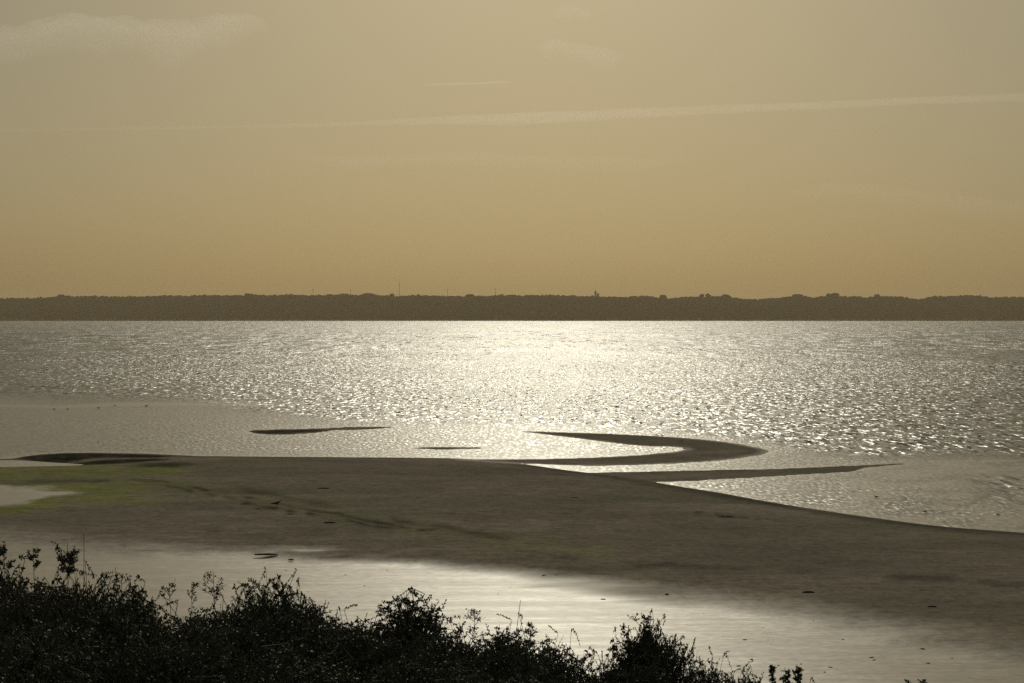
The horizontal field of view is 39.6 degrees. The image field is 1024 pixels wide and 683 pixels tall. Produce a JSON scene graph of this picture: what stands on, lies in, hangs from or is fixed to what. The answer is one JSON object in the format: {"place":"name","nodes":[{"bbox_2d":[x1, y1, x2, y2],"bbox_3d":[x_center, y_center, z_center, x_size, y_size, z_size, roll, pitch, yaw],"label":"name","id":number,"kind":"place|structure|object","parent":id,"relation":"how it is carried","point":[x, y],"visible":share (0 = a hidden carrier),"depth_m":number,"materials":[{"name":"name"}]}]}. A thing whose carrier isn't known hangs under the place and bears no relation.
{"place":"outdoors","nodes":[
{"label":"outdoors","id":0,"kind":"place"},
{"bbox_2d":[0,427,1023,682],"bbox_3d":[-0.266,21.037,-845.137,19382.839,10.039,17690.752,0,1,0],"label":"ground","id":1,"kind":"structure","parent":0,"point":[898,601],"depth_m":59.29,"materials":[{"name":"sand"}]},
{"bbox_2d":[0,541,15,590],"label":"sprig","id":2,"kind":"object","parent":1,"relation":"on","point":[3,549],"visible":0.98,"depth_m":12.43,"materials":[{"name":"black plant"}]},
{"bbox_2d":[0,555,53,618],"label":"shrub","id":3,"kind":"object","parent":1,"relation":"on","point":[7,583],"visible":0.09,"depth_m":12.78,"materials":[{"name":"black plant"}]},
{"bbox_2d":[24,548,40,597],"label":"sprig","id":4,"kind":"object","parent":1,"relation":"on","point":[29,556],"visible":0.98,"depth_m":12.43,"materials":[{"name":"black plant"}]},
{"bbox_2d":[0,572,120,675],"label":"shrub","id":5,"kind":"object","parent":1,"relation":"on","point":[8,615],"visible":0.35,"depth_m":10.54,"materials":[{"name":"black plant"}]},
{"bbox_2d":[51,541,79,614],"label":"sprig","id":6,"kind":"object","parent":1,"relation":"on","point":[69,559],"visible":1,"depth_m":12.61,"materials":[{"name":"black plant"}]},
{"bbox_2d":[0,605,133,682],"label":"shrub","id":7,"kind":"object","parent":1,"relation":"on","point":[35,659],"visible":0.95,"depth_m":8.63,"materials":[{"name":"green plant"}]},
{"bbox_2d":[16,561,142,626],"bbox_3d":[-4.152,3.547,13.219,1.637,2.982,1.690,1,1,36],"label":"shrub","id":8,"kind":"object","parent":1,"relation":"on","point":[95,596],"visible":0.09,"depth_m":13.40,"materials":[{"name":"black plant"}]},
{"bbox_2d":[109,574,131,606],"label":"sprig","id":9,"kind":"object","parent":1,"relation":"on","point":[117,581],"visible":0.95,"depth_m":13.04,"materials":[{"name":"black plant"}]},
{"bbox_2d":[48,587,194,681],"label":"shrub","id":10,"kind":"object","parent":1,"relation":"on","point":[110,625],"visible":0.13,"depth_m":10.79,"materials":[{"name":"black plant"}]},
{"bbox_2d":[87,574,182,635],"bbox_3d":[-3.526,3.660,13.078,1.440,3.037,1.486,-1,1,-36],"label":"shrub","id":11,"kind":"object","parent":1,"relation":"on","point":[140,610],"visible":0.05,"depth_m":13.08,"materials":[{"name":"black plant"}]},
{"bbox_2d":[159,580,175,612],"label":"sprig","id":12,"kind":"object","parent":1,"relation":"on","point":[168,590],"visible":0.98,"depth_m":13.25,"materials":[{"name":"black plant"}]},
{"bbox_2d":[75,618,273,682],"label":"shrub","id":13,"kind":"object","parent":1,"relation":"on","point":[154,667],"visible":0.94,"depth_m":8.91,"materials":[{"name":"green plant"}]},
{"bbox_2d":[187,582,198,603],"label":"sprig","id":14,"kind":"object","parent":1,"relation":"on","point":[193,585],"visible":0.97,"depth_m":13.23,"materials":[{"name":"black plant"}]},
{"bbox_2d":[116,606,277,681],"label":"shrub","id":15,"kind":"object","parent":1,"relation":"on","point":[189,638],"visible":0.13,"depth_m":10.62,"materials":[{"name":"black plant"}]},
{"bbox_2d":[174,586,245,644],"bbox_3d":[-2.867,3.756,13.488,1.481,2.832,1.345,1,1,31],"label":"shrub","id":16,"kind":"object","parent":1,"relation":"on","point":[213,614],"visible":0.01,"depth_m":13.50,"materials":[{"name":"black plant"}]},
{"bbox_2d":[197,571,226,612],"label":"sprig","id":17,"kind":"object","parent":1,"relation":"on","point":[212,589],"visible":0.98,"depth_m":13.24,"materials":[{"name":"black plant"}]},
{"bbox_2d":[243,584,256,600],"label":"sprig","id":18,"kind":"object","parent":1,"relation":"on","point":[248,591],"visible":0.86,"depth_m":13.04,"materials":[{"name":"black plant"}]},
{"bbox_2d":[254,553,277,554],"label":"seaweed clump","id":19,"kind":"object","parent":1,"relation":"on","point":[265,554],"visible":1,"depth_m":58.78,"materials":[{"name":"plant"}]},
{"bbox_2d":[271,580,286,604],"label":"sprig","id":20,"kind":"object","parent":1,"relation":"on","point":[273,586],"visible":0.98,"depth_m":12.74,"materials":[{"name":"black plant"}]},
{"bbox_2d":[200,567,363,645],"bbox_3d":[-2.018,3.557,12.922,1.638,3.014,1.587,1,1,31],"label":"shrub","id":21,"kind":"object","parent":1,"relation":"on","point":[264,608],"visible":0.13,"depth_m":12.83,"materials":[{"name":"black plant"}]},
{"bbox_2d":[202,633,368,682],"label":"shrub","id":22,"kind":"object","parent":1,"relation":"on","point":[297,671],"visible":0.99,"depth_m":8.70,"materials":[{"name":"black plant"}]},
{"bbox_2d":[201,591,386,682],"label":"shrub","id":23,"kind":"object","parent":1,"relation":"on","point":[318,643],"visible":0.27,"depth_m":10.40,"materials":[{"name":"green plant"}]},
{"bbox_2d":[319,604,394,650],"bbox_3d":[-1.535,3.703,13.459,1.345,2.441,1.481,1,1,40],"label":"shrub","id":24,"kind":"object","parent":1,"relation":"on","point":[365,621],"visible":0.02,"depth_m":13.54,"materials":[{"name":"black plant"}]},
{"bbox_2d":[327,619,460,682],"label":"shrub","id":25,"kind":"object","parent":1,"relation":"on","point":[392,653],"visible":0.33,"depth_m":10.62,"materials":[{"name":"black plant"}]},
{"bbox_2d":[315,639,492,682],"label":"shrub","id":26,"kind":"object","parent":1,"relation":"on","point":[430,677],"visible":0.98,"depth_m":8.89,"materials":[{"name":"black plant"}]},
{"bbox_2d":[398,591,412,656],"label":"sprig","id":27,"kind":"object","parent":1,"relation":"on","point":[404,609],"visible":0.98,"depth_m":12.73,"materials":[{"name":"black plant"}]},
{"bbox_2d":[370,586,474,667],"bbox_3d":[-0.860,3.529,12.892,1.175,2.675,0.949,0,1,-16],"label":"shrub","id":28,"kind":"object","parent":1,"relation":"on","point":[427,624],"visible":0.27,"depth_m":12.85,"materials":[{"name":"black plant"}]},
{"bbox_2d":[405,625,509,682],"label":"shrub","id":29,"kind":"object","parent":1,"relation":"on","point":[440,645],"visible":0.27,"depth_m":10.78,"materials":[{"name":"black plant"}]},
{"bbox_2d":[441,620,506,669],"bbox_3d":[-0.481,3.708,13.271,1.010,2.217,0.917,0,1,-13],"label":"shrub","id":30,"kind":"object","parent":1,"relation":"on","point":[465,643],"visible":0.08,"depth_m":13.25,"materials":[{"name":"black plant"}]},
{"bbox_2d":[462,608,485,651],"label":"sprig","id":31,"kind":"object","parent":1,"relation":"on","point":[476,619],"visible":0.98,"depth_m":13.24,"materials":[{"name":"black plant"}]},
{"bbox_2d":[466,612,548,671],"bbox_3d":[-0.107,3.682,13.484,1.035,2.239,1.140,0,1,-6],"label":"shrub","id":32,"kind":"object","parent":1,"relation":"on","point":[506,640],"visible":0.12,"depth_m":13.41,"materials":[{"name":"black plant"}]},
{"bbox_2d":[499,666,542,682],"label":"shrub","id":33,"kind":"object","parent":1,"relation":"on","point":[511,680],"visible":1,"depth_m":8.86,"materials":[{"name":"black plant"}]},
{"bbox_2d":[470,627,577,682],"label":"shrub","id":34,"kind":"object","parent":1,"relation":"on","point":[531,669],"visible":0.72,"depth_m":10.89,"materials":[{"name":"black plant"}]},
{"bbox_2d":[525,622,537,644],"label":"sprig","id":35,"kind":"object","parent":1,"relation":"on","point":[532,627],"visible":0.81,"depth_m":13.25,"materials":[{"name":"black plant"}]},
{"bbox_2d":[509,625,600,682],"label":"shrub","id":36,"kind":"object","parent":1,"relation":"on","point":[564,662],"visible":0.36,"depth_m":13.19,"materials":[{"name":"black plant"}]},
{"bbox_2d":[546,656,628,682],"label":"shrub","id":37,"kind":"object","parent":1,"relation":"on","point":[572,679],"visible":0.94,"depth_m":10.90,"materials":[{"name":"black plant"}]},
{"bbox_2d":[571,650,612,682],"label":"shrub","id":38,"kind":"object","parent":1,"relation":"on","point":[593,674],"visible":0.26,"depth_m":13.12,"materials":[{"name":"black plant"}]},
{"bbox_2d":[580,652,671,682],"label":"shrub","id":39,"kind":"object","parent":1,"relation":"on","point":[653,675],"visible":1,"depth_m":10.84,"materials":[{"name":"black plant"}]},
{"bbox_2d":[620,623,637,665],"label":"sprig","id":40,"kind":"object","parent":1,"relation":"on","point":[623,627],"visible":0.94,"depth_m":12.54,"materials":[{"name":"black plant"}]},
{"bbox_2d":[627,613,650,653],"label":"sprig","id":41,"kind":"object","parent":1,"relation":"on","point":[646,626],"visible":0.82,"depth_m":12.54,"materials":[{"name":"black plant"}]},
{"bbox_2d":[595,609,705,682],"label":"shrub","id":42,"kind":"object","parent":1,"relation":"on","point":[665,660],"visible":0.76,"depth_m":12.57,"materials":[{"name":"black plant"}]},
{"bbox_2d":[677,646,747,682],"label":"shrub","id":43,"kind":"object","parent":1,"relation":"on","point":[711,669],"visible":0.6,"depth_m":12.83,"materials":[{"name":"black plant"}]},
{"bbox_2d":[699,670,736,682],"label":"shrub","id":44,"kind":"object","parent":1,"relation":"on","point":[710,676],"visible":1,"depth_m":10.79,"materials":[{"name":"black plant"}]},
{"bbox_2d":[728,660,763,682],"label":"shrub","id":45,"kind":"object","parent":1,"relation":"on","point":[749,679],"visible":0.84,"depth_m":12.89,"materials":[{"name":"black plant"}]},
{"bbox_2d":[768,664,776,682],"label":"sprig","id":46,"kind":"object","parent":1,"relation":"on","point":[772,671],"visible":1,"depth_m":12.55,"materials":[{"name":"black plant"}]},
{"bbox_2d":[779,669,791,682],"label":"sprig","id":47,"kind":"object","parent":1,"relation":"on","point":[785,677],"visible":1,"depth_m":12.55,"materials":[{"name":"black plant"}]},
{"bbox_2d":[792,666,803,682],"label":"sprig","id":48,"kind":"object","parent":1,"relation":"on","point":[797,678],"visible":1,"depth_m":12.54,"materials":[{"name":"black plant"}]},
{"bbox_2d":[0,321,1023,532],"bbox_3d":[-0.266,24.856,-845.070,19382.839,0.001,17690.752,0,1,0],"label":"water","id":49,"kind":"structure","parent":0,"point":[935,409],"depth_m":177.81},
{"bbox_2d":[0,293,1023,320],"bbox_3d":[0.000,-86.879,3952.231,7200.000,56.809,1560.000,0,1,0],"label":"shore terrain","id":50,"kind":"structure","parent":0,"point":[614,318],"depth_m":3244.68,"materials":[{"name":"plant"}]},
{"bbox_2d":[826,293,838,297],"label":"tree","id":51,"kind":"object","parent":50,"relation":"on","point":[832,294],"visible":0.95,"depth_m":3642.80,"materials":[{"name":"brown plant"}]},
{"bbox_2d":[0,0,1023,299],"label":"sky","id":52,"kind":"structure","parent":0,"point":[744,149],"materials":[{"name":"beige"}]}
]}

